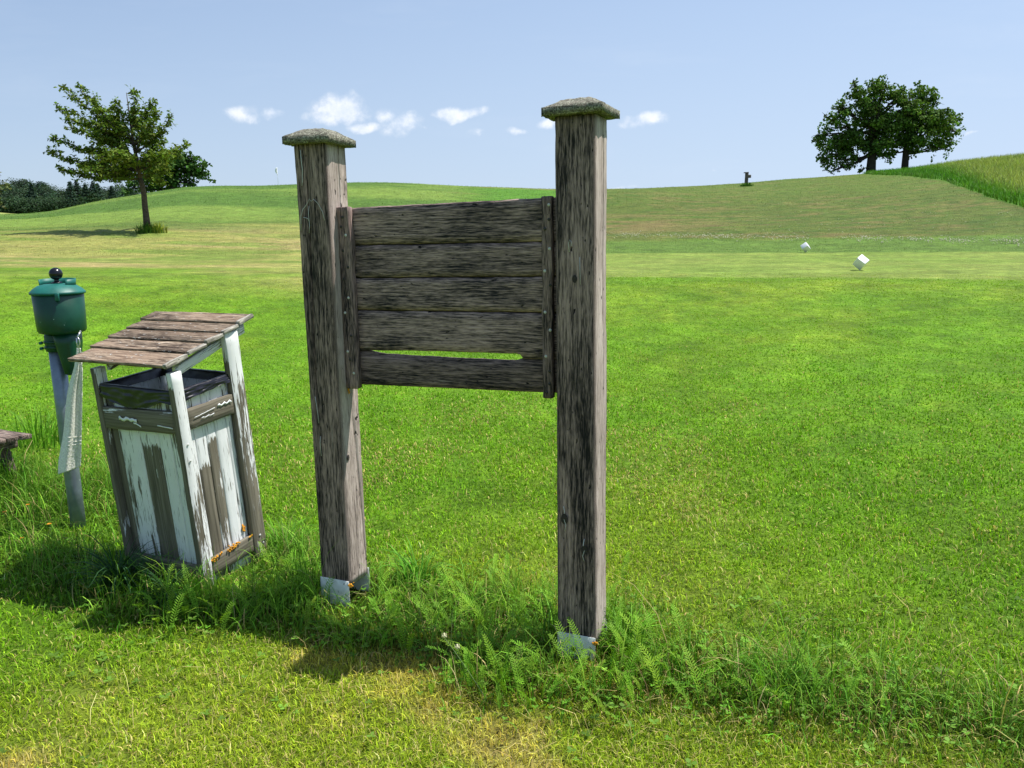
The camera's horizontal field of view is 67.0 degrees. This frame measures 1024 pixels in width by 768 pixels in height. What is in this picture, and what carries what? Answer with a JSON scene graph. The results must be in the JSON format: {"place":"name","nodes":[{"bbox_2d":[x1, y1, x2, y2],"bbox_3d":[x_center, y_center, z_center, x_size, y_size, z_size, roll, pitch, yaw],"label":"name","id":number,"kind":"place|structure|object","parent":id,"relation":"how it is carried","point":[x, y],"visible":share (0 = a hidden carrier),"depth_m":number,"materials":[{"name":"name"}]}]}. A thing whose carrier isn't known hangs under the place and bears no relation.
{"place":"outdoors","nodes":[
{"label":"outdoors","id":0,"kind":"place"},
{"bbox_2d":[0,161,1023,767],"bbox_3d":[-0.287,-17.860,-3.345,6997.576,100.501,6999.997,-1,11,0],"label":"ground","id":1,"kind":"structure","parent":0,"point":[984,259],"depth_m":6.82,"materials":[{"name":"green plant"}]},
{"bbox_2d":[0,172,10,208],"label":"tree","id":2,"kind":"object","parent":1,"relation":"on","point":[6,185],"visible":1,"depth_m":35.78,"materials":[{"name":"green plant"}]},
{"bbox_2d":[0,429,31,481],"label":"picnic bench","id":3,"kind":"object","parent":1,"relation":"on","point":[10,439],"visible":0.69,"depth_m":5.03,"materials":[{"name":"brown wood"}]},
{"bbox_2d":[0,445,54,495],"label":"grass clump","id":4,"kind":"object","parent":1,"relation":"on","point":[7,471],"visible":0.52,"depth_m":5.03,"materials":[{"name":"green plant"}]},
{"bbox_2d":[1,403,59,453],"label":"grass clump","id":5,"kind":"object","parent":1,"relation":"on","point":[34,439],"visible":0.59,"depth_m":5.83,"materials":[{"name":"green plant"}]},
{"bbox_2d":[26,183,39,200],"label":"spruce tree","id":6,"kind":"object","parent":1,"relation":"on","point":[31,188],"visible":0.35,"depth_m":331.54,"materials":[{"name":"green plant"}]},
{"bbox_2d":[28,268,86,528],"bbox_3d":[-2.493,0.167,4.388,0.276,1.637,0.276,-1,11,0],"label":"ball washer","id":7,"kind":"object","parent":1,"relation":"on","point":[58,304],"visible":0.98,"depth_m":4.26,"materials":[{"name":"green plastic"}]},
{"bbox_2d":[58,330,82,473],"bbox_3d":[-2.457,0.115,4.275,0.257,0.822,0.066,0,11,5],"label":"golf towel","id":8,"kind":"object","parent":7,"relation":"hanging from","point":[70,455],"visible":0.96,"depth_m":4.29,"materials":[{"name":"fabric"}]},
{"bbox_2d":[62,181,77,208],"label":"spruce tree","id":9,"kind":"object","parent":1,"relation":"on","point":[69,191],"visible":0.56,"depth_m":332.59,"materials":[{"name":"green plant"}]},
{"bbox_2d":[0,177,140,213],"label":"forest","id":10,"kind":"object","parent":1,"relation":"on","point":[14,200],"visible":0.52,"depth_m":332.04,"materials":[{"name":"green plant"}]},
{"bbox_2d":[73,179,82,200],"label":"spruce tree","id":11,"kind":"object","parent":1,"relation":"on","point":[76,186],"visible":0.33,"depth_m":337.14,"materials":[{"name":"green plant"}]},
{"bbox_2d":[80,183,90,197],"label":"spruce tree","id":12,"kind":"object","parent":1,"relation":"on","point":[85,191],"visible":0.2,"depth_m":336.20,"materials":[{"name":"green plant"}]},
{"bbox_2d":[76,192,100,205],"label":"broadleaf tree","id":13,"kind":"object","parent":1,"relation":"on","point":[90,199],"visible":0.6,"depth_m":257.16,"materials":[{"name":"green plant"}]},
{"bbox_2d":[88,181,100,197],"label":"spruce tree","id":14,"kind":"object","parent":1,"relation":"on","point":[93,186],"visible":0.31,"depth_m":338.46,"materials":[{"name":"green plant"}]},
{"bbox_2d":[96,183,104,197],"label":"spruce tree","id":15,"kind":"object","parent":1,"relation":"on","point":[100,192],"visible":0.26,"depth_m":343.06,"materials":[{"name":"green plant"}]},
{"bbox_2d":[107,186,116,198],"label":"spruce tree","id":16,"kind":"object","parent":1,"relation":"on","point":[111,191],"visible":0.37,"depth_m":343.73,"materials":[{"name":"green plant"}]},
{"bbox_2d":[43,81,191,226],"bbox_3d":[-14.758,-8.840,29.803,5.953,5.474,3.971,5,12,30],"label":"young tree","id":17,"kind":"object","parent":1,"relation":"on","point":[127,161],"visible":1,"depth_m":29.37,"materials":[{"name":"green plant"}]},
{"bbox_2d":[53,532,182,598],"bbox_3d":[-1.894,0.862,3.732,0.639,0.316,0.638,-1,11,0],"label":"grass clump","id":18,"kind":"object","parent":1,"relation":"on","point":[121,566],"visible":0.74,"depth_m":3.70,"materials":[{"name":"green plant"}]},
{"bbox_2d":[132,222,165,233],"bbox_3d":[-14.075,-6.127,30.124,1.283,0.569,1.371,-1,11,0],"label":"weed clump","id":19,"kind":"object","parent":1,"relation":"on","point":[143,229],"visible":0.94,"depth_m":29.91,"materials":[{"name":"green plant"}]},
{"bbox_2d":[148,220,170,232],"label":"weed clump","id":20,"kind":"object","parent":1,"relation":"on","point":[158,227],"visible":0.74,"depth_m":30.15,"materials":[{"name":"green plant"}]},
{"bbox_2d":[123,556,201,612],"bbox_3d":[-1.603,0.940,3.546,0.415,0.201,0.351,8,14,41],"label":"grass clump","id":21,"kind":"object","parent":1,"relation":"on","point":[155,592],"visible":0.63,"depth_m":3.57,"materials":[{"name":"green plant"}]},
{"bbox_2d":[68,311,267,589],"bbox_3d":[-1.692,0.318,3.944,0.688,1.294,0.580,5,17,25],"label":"litter bin","id":22,"kind":"object","parent":1,"relation":"on","point":[177,435],"visible":0.93,"depth_m":3.77,"materials":[{"name":"paint"}]},
{"bbox_2d":[120,147,215,196],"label":"round tree","id":23,"kind":"object","parent":1,"relation":"on","point":[185,168],"visible":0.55,"depth_m":83.53,"materials":[{"name":"green plant"}]},
{"bbox_2d":[262,509,318,557],"bbox_3d":[-1.228,0.808,4.210,0.428,0.224,0.420,4,12,26],"label":"grass clump","id":24,"kind":"object","parent":1,"relation":"on","point":[277,537],"visible":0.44,"depth_m":4.23,"materials":[{"name":"green plant"}]},
{"bbox_2d":[370,536,461,592],"bbox_3d":[-0.463,0.873,3.747,0.508,0.248,0.523,-1,11,0],"label":"grass clump","id":25,"kind":"object","parent":1,"relation":"on","point":[414,566],"visible":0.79,"depth_m":3.78,"materials":[{"name":"green plant"}]},
{"bbox_2d":[282,97,619,661],"bbox_3d":[-0.259,0.032,3.275,1.395,2.280,0.335,4,11,23],"label":"wooden sign frame","id":26,"kind":"object","parent":1,"relation":"on","point":[525,279],"visible":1,"depth_m":3.17,"materials":[{"name":"brown wood"}]},
{"bbox_2d":[455,644,466,681],"bbox_3d":[-0.191,1.050,2.890,0.048,0.180,0.020,-10,14,-41],"label":"plantain stalk","id":27,"kind":"object","parent":1,"relation":"on","point":[456,646],"visible":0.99,"depth_m":2.87,"materials":[{"name":"plant"}]},
{"bbox_2d":[442,633,488,702],"bbox_3d":[-0.174,1.040,2.833,0.205,0.221,0.020,7,13,35],"label":"plantain stalk","id":28,"kind":"object","parent":1,"relation":"on","point":[444,635],"visible":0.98,"depth_m":2.84,"materials":[{"name":"green plant"}]},
{"bbox_2d":[4,451,1015,765],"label":"dry stalks","id":29,"kind":"object","parent":1,"relation":"on","point":[556,605],"visible":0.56,"depth_m":2.99,"materials":[{"name":"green plant"}]},
{"bbox_2d":[0,411,1023,767],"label":"tall grass","id":30,"kind":"structure","parent":1,"relation":"on","point":[44,477],"depth_m":3.23,"materials":[{"name":"green plant"}]},
{"bbox_2d":[0,486,1023,751],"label":"clover","id":31,"kind":"object","parent":1,"relation":"on","point":[688,706],"visible":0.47,"depth_m":3.00,"materials":[{"name":"green plant"}]},
{"bbox_2d":[0,593,1023,767],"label":"plantain","id":32,"kind":"object","parent":1,"relation":"on","point":[688,760],"visible":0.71,"depth_m":2.92,"materials":[{"name":"green plant"}]},
{"bbox_2d":[0,174,1023,256],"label":"rough grass","id":33,"kind":"structure","parent":1,"relation":"on","point":[518,198],"depth_m":40.74,"materials":[{"name":"green plant"}]},
{"bbox_2d":[0,528,1023,767],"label":"straw","id":34,"kind":"object","parent":1,"relation":"on","point":[535,671],"visible":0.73,"depth_m":2.80,"materials":[{"name":"yellow plant"}]},
{"bbox_2d":[125,531,942,744],"bbox_3d":[-0.113,0.958,3.316,3.454,0.226,1.377,4,12,26],"label":"yarrow","id":35,"kind":"object","parent":1,"relation":"on","point":[522,602],"visible":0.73,"depth_m":3.14,"materials":[{"name":"green plant"}]},
{"bbox_2d":[598,600,666,655],"bbox_3d":[0.457,0.987,3.143,0.404,0.194,0.361,-1,11,0],"label":"grass clump","id":36,"kind":"object","parent":1,"relation":"on","point":[629,618],"visible":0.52,"depth_m":3.14,"materials":[{"name":"green plant"}]},
{"bbox_2d":[739,182,753,186],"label":"weed clump","id":37,"kind":"object","parent":1,"relation":"on","point":[745,184],"visible":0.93,"depth_m":77.50,"materials":[{"name":"green plant"}]},
{"bbox_2d":[744,172,750,182],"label":"sign post","id":38,"kind":"object","parent":1,"relation":"on","point":[747,175],"visible":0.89,"depth_m":78.06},
{"bbox_2d":[800,242,809,251],"bbox_3d":[8.414,-3.895,22.177,0.255,0.349,0.284,-1,11,0],"label":"tee marker","id":39,"kind":"object","parent":1,"relation":"on","point":[805,247],"visible":0.88,"depth_m":22.12,"materials":[{"name":"white paint"}]},
{"bbox_2d":[607,203,1023,246],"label":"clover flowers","id":40,"kind":"object","parent":1,"relation":"on","point":[958,240],"visible":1,"depth_m":26.82,"materials":[{"name":"plant"}]},
{"bbox_2d":[852,255,868,269],"bbox_3d":[6.713,-2.317,14.889,0.260,0.352,0.254,-9,13,-38],"label":"tee marker","id":41,"kind":"object","parent":1,"relation":"on","point":[860,262],"visible":0.88,"depth_m":14.82,"materials":[{"name":"white paint"}]},
{"bbox_2d":[811,74,922,174],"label":"oak tree","id":42,"kind":"object","parent":1,"relation":"on","point":[883,124],"visible":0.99,"depth_m":101.46,"materials":[{"name":"green plant"}]},
{"bbox_2d":[891,80,965,168],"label":"oak tree","id":43,"kind":"object","parent":1,"relation":"on","point":[934,123],"visible":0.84,"depth_m":101.32,"materials":[{"name":"green plant"}]},
{"bbox_2d":[863,151,1023,207],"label":"meadow grass","id":44,"kind":"structure","parent":1,"relation":"on","point":[996,174],"depth_m":60.78,"materials":[{"name":"green plant"}]},
{"bbox_2d":[0,0,1023,193],"label":"sky","id":45,"kind":"structure","parent":0,"point":[440,92],"materials":[{"name":"blue"}]}
]}

